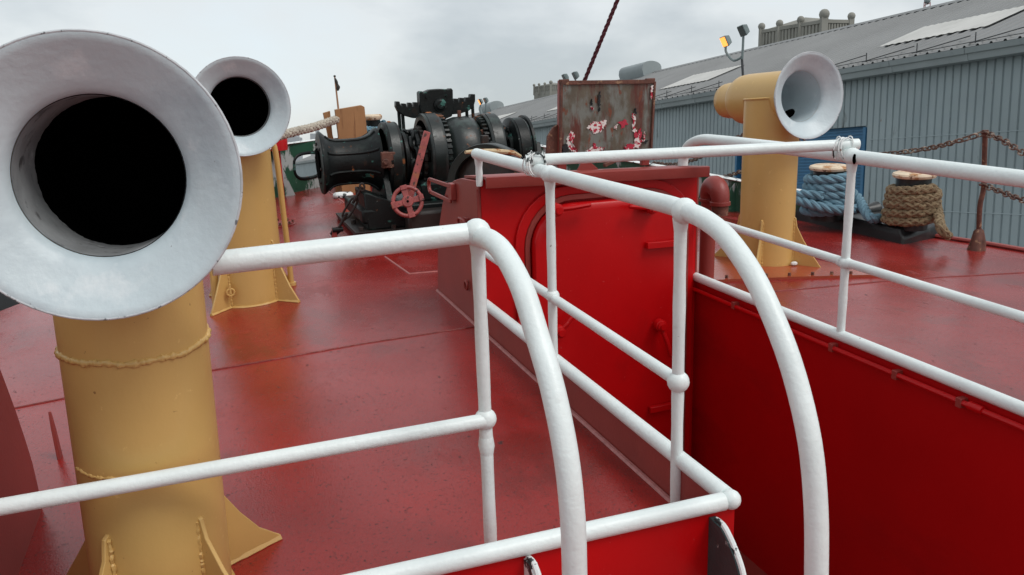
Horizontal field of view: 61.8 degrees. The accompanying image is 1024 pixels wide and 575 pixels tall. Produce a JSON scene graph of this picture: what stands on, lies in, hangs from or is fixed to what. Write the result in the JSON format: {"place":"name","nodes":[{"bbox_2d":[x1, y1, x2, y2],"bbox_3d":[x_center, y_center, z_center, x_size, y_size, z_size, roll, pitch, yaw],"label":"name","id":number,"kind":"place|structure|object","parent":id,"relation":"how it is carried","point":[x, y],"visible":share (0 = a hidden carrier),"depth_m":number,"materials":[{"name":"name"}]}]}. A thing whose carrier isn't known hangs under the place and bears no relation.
{"place":"outdoors","nodes":[
{"label":"outdoors","id":0,"kind":"place"},
{"bbox_2d":[287,136,302,160],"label":"city building","id":1,"kind":"structure","parent":0,"point":[295,138],"depth_m":1677.54,"materials":[{"name":"white"}]},
{"bbox_2d":[310,130,318,154],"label":"city building","id":2,"kind":"structure","parent":0,"point":[312,135],"depth_m":1874.09,"materials":[{"name":"white"}]},
{"bbox_2d":[333,75,339,108],"bbox_3d":[-2.094,-2.156,10.367,0.068,0.810,0.048,-7,15,-18],"label":"flagstaff","id":3,"kind":"object","parent":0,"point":[337,87],"visible":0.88,"depth_m":10.29,"materials":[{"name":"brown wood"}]},
{"bbox_2d":[0,0,953,157],"label":"sky","id":4,"kind":"structure","parent":0,"point":[380,53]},
{"bbox_2d":[295,0,1023,246],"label":"warehouse","id":5,"kind":"structure","parent":0,"point":[937,74],"depth_m":28.69,"materials":[{"name":"blue paint"}]},
{"bbox_2d":[478,97,488,113],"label":"floodlight","id":6,"kind":"object","parent":5,"relation":"attached to","point":[485,99],"visible":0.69,"depth_m":64.84,"materials":[{"name":"grey metal"}]},
{"bbox_2d":[561,71,578,79],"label":"floodlight","id":7,"kind":"object","parent":5,"relation":"attached to","point":[575,74],"visible":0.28,"depth_m":49.73,"materials":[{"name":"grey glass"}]},
{"bbox_2d":[720,24,749,75],"bbox_3d":[9.170,-9.555,35.424,0.445,2.348,1.772,-2,7,-21],"label":"floodlight","id":8,"kind":"object","parent":5,"relation":"attached to","point":[743,31],"visible":1,"depth_m":34.88,"materials":[{"name":"grey metal"}]},
{"bbox_2d":[734,156,741,178],"bbox_3d":[9.804,-3.890,36.353,0.230,4.705,1.002,-2,7,-21],"label":"roller door","id":9,"kind":"structure","parent":5,"relation":"in","point":[738,159],"depth_m":36.54,"materials":[{"name":"blue paint"}]},
{"bbox_2d":[797,126,866,196],"bbox_3d":[11.358,-3.464,32.258,0.230,4.869,5.240,-2,7,-21],"label":"roller door","id":10,"kind":"structure","parent":5,"relation":"in","point":[860,133],"depth_m":30.93,"materials":[{"name":"blue paint"}]},
{"bbox_2d":[923,0,930,7],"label":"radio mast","id":11,"kind":"object","parent":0,"point":[926,2],"visible":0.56,"depth_m":193.42,"materials":[{"name":"metal"}]},
{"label":"pier","id":12,"kind":"structure","parent":0,"visible":0},
{"bbox_2d":[533,80,556,98],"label":"grain elevator","id":13,"kind":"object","parent":12,"relation":"on","point":[544,90],"visible":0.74,"depth_m":227.16,"materials":[{"name":"concrete"}]},
{"bbox_2d":[758,9,855,45],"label":"grain elevator","id":14,"kind":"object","parent":12,"relation":"on","point":[800,26],"visible":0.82,"depth_m":119.18,"materials":[{"name":"concrete"}]},
{"label":"water","id":15,"kind":"structure","parent":0,"visible":0},
{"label":"hull","id":16,"kind":"structure","parent":15,"relation":"in","visible":0},
{"bbox_2d":[0,186,1023,574],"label":"deck","id":17,"kind":"structure","parent":16,"relation":"on","point":[350,512],"depth_m":3.81,"materials":[{"name":"paint"}]},
{"bbox_2d":[0,292,19,310],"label":"bollard plinth","id":18,"kind":"structure","parent":17,"relation":"on","point":[6,302],"depth_m":6.22,"materials":[{"name":"metal"}]},
{"bbox_2d":[0,370,41,574],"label":"wing plate","id":19,"kind":"object","parent":17,"relation":"on","point":[17,475],"visible":0.69,"depth_m":2.65,"materials":[{"name":"red paint"}]},
{"bbox_2d":[48,412,61,459],"bbox_3d":[-1.784,0.577,3.343,0.018,0.204,0.056,-7,15,-18],"label":"deck fin","id":20,"kind":"object","parent":17,"relation":"on","point":[58,450],"visible":1,"depth_m":3.33,"materials":[{"name":"red metal"}]},
{"bbox_2d":[0,29,281,574],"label":"cowl vent","id":21,"kind":"object","parent":17,"relation":"on","point":[121,185],"visible":0.97,"depth_m":2.06,"materials":[{"name":"metal"}]},
{"bbox_2d":[14,326,473,407],"bbox_3d":[-1.891,0.517,4.076,3.601,0.222,0.029,-7,15,-18],"label":"weld seam","id":22,"kind":"object","parent":17,"relation":"on","point":[286,357],"visible":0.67,"depth_m":4.34,"materials":[{"name":"red metal"}]},
{"bbox_2d":[195,56,299,315],"bbox_3d":[-1.674,-0.655,5.348,0.585,1.511,0.816,-7,15,-18],"label":"cowl vent","id":23,"kind":"object","parent":17,"relation":"on","point":[251,97],"visible":0.72,"depth_m":5.19,"materials":[{"name":"metal"}]},
{"bbox_2d":[209,270,217,305],"bbox_3d":[-1.835,-0.271,5.216,0.073,0.821,0.048,-7,15,-18],"label":"vent pipe","id":24,"kind":"object","parent":23,"relation":"attached to","point":[213,281],"visible":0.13,"depth_m":5.26,"materials":[{"name":"metal"}]},
{"bbox_2d":[271,144,295,285],"bbox_3d":[-1.504,-0.481,5.620,0.085,0.964,0.061,-7,15,-18],"label":"vent pipe","id":25,"kind":"object","parent":23,"relation":"attached to","point":[292,282],"visible":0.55,"depth_m":5.59,"materials":[{"name":"metal"}]},
{"bbox_2d":[277,218,294,227],"bbox_3d":[-2.179,-0.604,8.004,0.300,0.040,0.300,-7,15,-18],"label":"deck flange","id":26,"kind":"object","parent":17,"relation":"on","point":[291,222],"visible":0.41,"depth_m":7.97,"materials":[{"name":"red paint"}]},
{"bbox_2d":[323,111,340,191],"bbox_3d":[-2.024,-1.539,9.819,0.206,0.956,0.050,-7,15,-18],"label":"timber board","id":27,"kind":"object","parent":17,"relation":"on","point":[329,135],"visible":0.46,"depth_m":9.72,"materials":[{"name":"brown wood"}]},
{"bbox_2d":[333,191,352,198],"bbox_3d":[-1.873,-1.024,9.493,0.230,0.057,0.200,-7,15,-18],"label":"chain pipe ring","id":28,"kind":"object","parent":17,"relation":"on","point":[339,195],"visible":0.81,"depth_m":9.42,"materials":[{"name":"white metal"}]},
{"bbox_2d":[330,183,364,236],"bbox_3d":[-1.383,-0.650,7.232,0.351,0.471,0.091,3,7,20],"label":"turnbuckle","id":29,"kind":"object","parent":17,"relation":"attached to","point":[335,231],"visible":0.98,"depth_m":7.22,"materials":[{"name":"metal"}]},
{"bbox_2d":[334,105,370,192],"bbox_3d":[-1.808,-1.567,9.737,0.340,0.983,0.070,-7,15,-18],"label":"timber board","id":30,"kind":"object","parent":17,"relation":"on","point":[351,123],"visible":0.53,"depth_m":9.64,"materials":[{"name":"brown wood"}]},
{"bbox_2d":[279,115,339,140],"bbox_3d":[-2.513,-1.529,8.826,0.139,0.709,2.367,5,9,35],"label":"mooring rope","id":31,"kind":"object","parent":30,"relation":"attached to","point":[310,127],"visible":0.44,"depth_m":9.24,"materials":[{"name":"beige fabric"}]},
{"bbox_2d":[365,114,381,186],"bbox_3d":[-1.641,-1.638,10.234,0.230,0.843,0.230,-7,15,-18],"label":"bollard","id":32,"kind":"object","parent":17,"relation":"on","point":[372,120],"visible":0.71,"depth_m":10.07,"materials":[{"name":"black paint"}]},
{"bbox_2d":[367,120,385,131],"bbox_3d":[-1.645,-1.762,10.202,0.381,0.452,0.379,-7,15,-18],"label":"rope coil","id":33,"kind":"object","parent":32,"relation":"attached to","point":[369,128],"visible":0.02,"depth_m":10.02,"materials":[{"name":"blue fabric"}]},
{"bbox_2d":[384,256,437,273],"bbox_3d":[-0.734,-0.170,6.151,0.239,0.015,0.672,-7,15,-18],"label":"weld seam","id":34,"kind":"object","parent":17,"relation":"on","point":[407,271],"visible":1,"depth_m":5.91,"materials":[{"name":"red metal"}]},
{"bbox_2d":[315,88,541,234],"bbox_3d":[-0.493,-1.040,7.149,2.075,1.173,2.539,-7,15,-18],"label":"windlass","id":35,"kind":"object","parent":17,"relation":"on","point":[390,163],"visible":0.85,"depth_m":7.38,"materials":[{"name":"black paint"}]},
{"bbox_2d":[270,137,801,211],"bbox_3d":[-0.648,-1.112,8.911,5.981,0.720,4.726,-7,15,-18],"label":"bulwark","id":36,"kind":"object","parent":17,"relation":"on","point":[293,181],"visible":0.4,"depth_m":9.81,"materials":[{"name":"paint"}]},
{"bbox_2d":[270,139,287,196],"bbox_3d":[-2.644,-1.393,9.710,0.240,0.729,0.240,-7,15,-18],"label":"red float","id":37,"kind":"object","parent":36,"relation":"on","point":[282,144],"visible":0.29,"depth_m":9.60,"materials":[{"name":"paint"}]},
{"bbox_2d":[436,289,669,502],"bbox_3d":[0.063,0.380,3.924,0.023,0.021,3.200,-7,15,-18],"label":"weld seam","id":38,"kind":"object","parent":17,"relation":"on","point":[639,472],"visible":0.68,"depth_m":3.24,"materials":[{"name":"red metal"}]},
{"bbox_2d":[697,251,874,281],"bbox_3d":[1.643,-0.151,5.846,1.292,0.085,1.096,-7,15,-18],"label":"doubler plate","id":39,"kind":"object","parent":17,"relation":"attached to","point":[725,270],"visible":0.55,"depth_m":5.60,"materials":[{"name":"metal"}]},
{"bbox_2d":[699,175,730,277],"bbox_3d":[1.255,-0.362,5.329,0.137,0.671,0.271,-7,15,-18],"label":"gooseneck vent","id":40,"kind":"object","parent":39,"relation":"on","point":[714,195],"visible":0.91,"depth_m":5.29,"materials":[{"name":"red metal"}]},
{"bbox_2d":[714,51,842,267],"bbox_3d":[1.751,-0.823,5.853,0.539,1.418,0.917,-2,7,-17],"label":"cowl vent","id":41,"kind":"object","parent":39,"relation":"on","point":[797,97],"visible":0.75,"depth_m":5.63,"materials":[{"name":"metal"}]},
{"bbox_2d":[795,207,937,243],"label":"bollard plinth","id":42,"kind":"structure","parent":17,"relation":"on","point":[881,231],"depth_m":7.09,"materials":[{"name":"black metal"}]},
{"bbox_2d":[809,163,881,221],"bbox_3d":[2.913,-0.828,7.459,0.725,0.507,0.335,-7,15,-18],"label":"bollard","id":43,"kind":"object","parent":42,"relation":"on","point":[818,169],"visible":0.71,"depth_m":7.32,"materials":[{"name":"beige wood"}]},
{"bbox_2d":[796,169,881,223],"bbox_3d":[2.750,-0.785,7.240,0.609,0.423,0.770,-7,15,-18],"label":"rope coil","id":44,"kind":"object","parent":43,"relation":"attached to","point":[821,196],"visible":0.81,"depth_m":7.20,"materials":[{"name":"blue fabric"}]},
{"bbox_2d":[892,171,936,231],"bbox_3d":[3.282,-0.708,6.906,0.466,0.458,0.332,-7,15,-18],"label":"bollard","id":45,"kind":"object","parent":42,"relation":"on","point":[906,178],"visible":0.41,"depth_m":6.75,"materials":[{"name":"metal"}]},
{"bbox_2d":[880,183,952,240],"bbox_3d":[3.280,-0.632,6.790,0.497,0.406,0.704,-7,15,-18],"label":"rope coil","id":46,"kind":"object","parent":45,"relation":"attached to","point":[914,205],"visible":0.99,"depth_m":6.71,"materials":[{"name":"beige fabric"}]},
{"bbox_3d":[2.468,-1.145,8.224,0.100,0.868,0.095,-7,15,-18],"label":"stanchion","id":47,"kind":"object","parent":42,"relation":"on","visible":0},
{"bbox_2d":[652,133,742,165],"bbox_3d":[2.085,-1.543,9.393,0.089,0.392,2.659,-2,7,-15],"label":"chain","id":48,"kind":"object","parent":47,"relation":"hanging from","point":[675,163],"visible":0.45,"depth_m":10.07,"materials":[{"name":"brown metal"}]},
{"bbox_2d":[722,170,741,176],"bbox_3d":[2.276,-1.212,8.819,0.083,0.257,1.304,-2,7,-17],"label":"chain","id":49,"kind":"object","parent":47,"relation":"hanging from","point":[737,172],"visible":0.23,"depth_m":8.81,"materials":[{"name":"metal"}]},
{"bbox_2d":[775,272,1023,291],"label":"weld seam","id":50,"kind":"object","parent":17,"relation":"on","point":[887,280],"visible":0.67,"depth_m":5.43,"materials":[{"name":"red metal"}]},
{"bbox_2d":[967,130,988,251],"bbox_3d":[3.600,-0.723,6.555,0.152,0.956,0.120,-7,15,-18],"label":"stanchion","id":51,"kind":"object","parent":17,"relation":"on","point":[977,243],"visible":0.93,"depth_m":6.59,"materials":[{"name":"metal"}]},
{"bbox_2d":[799,131,982,154],"bbox_3d":[3.111,-1.286,7.322,0.307,0.331,2.029,-4,8,-30],"label":"chain","id":52,"kind":"object","parent":51,"relation":"hanging from","point":[940,145],"visible":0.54,"depth_m":6.84,"materials":[{"name":"brown metal"}]},
{"bbox_2d":[981,183,1023,202],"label":"chain","id":53,"kind":"object","parent":51,"relation":"hanging from","point":[1003,193],"visible":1,"depth_m":6.28,"materials":[{"name":"brown metal"}]},
{"bbox_2d":[983,131,1023,155],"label":"chain","id":54,"kind":"object","parent":51,"relation":"hanging from","point":[998,138],"visible":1,"depth_m":6.16,"materials":[{"name":"brown metal"}]},
{"bbox_2d":[935,234,1023,251],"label":"deck edge","id":55,"kind":"object","parent":17,"relation":"on","point":[995,244],"visible":0.36,"depth_m":6.89,"materials":[{"name":"red paint"}]},
{"bbox_2d":[739,550,766,574],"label":"deck","id":56,"kind":"structure","parent":16,"relation":"on","point":[751,567],"depth_m":4.60,"materials":[{"name":"red paint"}]},
{"bbox_2d":[0,218,586,574],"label":"railing","id":57,"kind":"object","parent":56,"relation":"on","point":[479,237],"visible":0.98,"depth_m":2.06,"materials":[{"name":"white metal"}]},
{"bbox_2d":[344,492,734,574],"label":"bulkhead","id":58,"kind":"object","parent":56,"relation":"on","point":[669,539],"visible":0.93,"depth_m":2.30,"materials":[{"name":"red paint"}]},
{"bbox_2d":[524,555,540,574],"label":"ladder plate","id":59,"kind":"object","parent":58,"relation":"attached to","point":[531,566],"visible":1,"depth_m":2.17,"materials":[{"name":"white metal"}]},
{"bbox_2d":[707,516,745,574],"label":"ladder plate","id":60,"kind":"object","parent":58,"relation":"attached to","point":[724,557],"visible":1,"depth_m":2.34,"materials":[{"name":"black paint"}]},
{"bbox_2d":[427,165,709,455],"bbox_3d":[0.317,0.298,5.149,1.333,2.120,1.130,-7,15,-18],"label":"companionway","id":61,"kind":"object","parent":56,"relation":"on","point":[614,265],"visible":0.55,"depth_m":4.63,"materials":[{"name":"red paint"}]},
{"bbox_2d":[577,163,597,169],"bbox_3d":[0.426,-0.672,4.786,0.148,0.052,0.012,-7,15,-18],"label":"bracket","id":62,"kind":"object","parent":61,"relation":"on","point":[586,166],"visible":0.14,"depth_m":4.78,"materials":[{"name":"red metal"}]},
{"bbox_2d":[546,78,655,169],"bbox_3d":[0.505,-0.935,4.894,0.680,0.513,0.064,-7,15,-18],"label":"panel","id":63,"kind":"object","parent":61,"relation":"on","point":[602,115],"visible":0.88,"depth_m":4.87,"materials":[{"name":"metal"}]},
{"bbox_2d":[583,0,619,79],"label":"wire stay","id":64,"kind":"object","parent":61,"relation":"attached to","point":[602,36],"visible":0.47,"depth_m":4.98,"materials":[{"name":"metal"}]},
{"bbox_2d":[531,199,684,440],"bbox_3d":[0.573,0.408,4.725,0.905,1.823,0.135,-7,15,-18],"label":"door","id":65,"kind":"structure","parent":61,"relation":"in","point":[615,258],"depth_m":4.64,"materials":[{"name":"red paint"}]},
{"bbox_2d":[603,162,615,166],"bbox_3d":[0.592,-0.724,4.860,0.188,0.083,0.021,-5,9,-36],"label":"timber strip","id":66,"kind":"object","parent":61,"relation":"on","point":[606,164],"visible":0.45,"depth_m":4.81,"materials":[{"name":"wood"}]},
{"bbox_2d":[487,299,740,509],"bbox_3d":[0.263,1.029,3.615,0.057,1.479,2.310,-7,15,-18],"label":"coaming","id":67,"kind":"object","parent":56,"relation":"on","point":[641,444],"visible":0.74,"depth_m":3.02,"materials":[{"name":"red paint"}]},
{"bbox_2d":[471,148,828,574],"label":"railing","id":68,"kind":"object","parent":56,"relation":"on","point":[721,232],"visible":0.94,"depth_m":2.45,"materials":[{"name":"white metal"}]},
{"bbox_2d":[522,135,860,177],"bbox_3d":[0.755,-0.546,3.562,1.434,0.183,0.082,-1,7,-6],"label":"safety bar","id":69,"kind":"object","parent":68,"relation":"attached to","point":[840,144],"visible":0.9,"depth_m":3.54,"materials":[{"name":"white paint"}]},
{"bbox_2d":[691,273,1023,574],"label":"stairwell wall","id":70,"kind":"structure","parent":56,"relation":"on","point":[924,463],"depth_m":3.74,"materials":[{"name":"red metal"}]},
{"bbox_2d":[678,134,1023,331],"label":"railing","id":71,"kind":"object","parent":70,"relation":"on","point":[854,158],"visible":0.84,"depth_m":3.49,"materials":[{"name":"white metal"}]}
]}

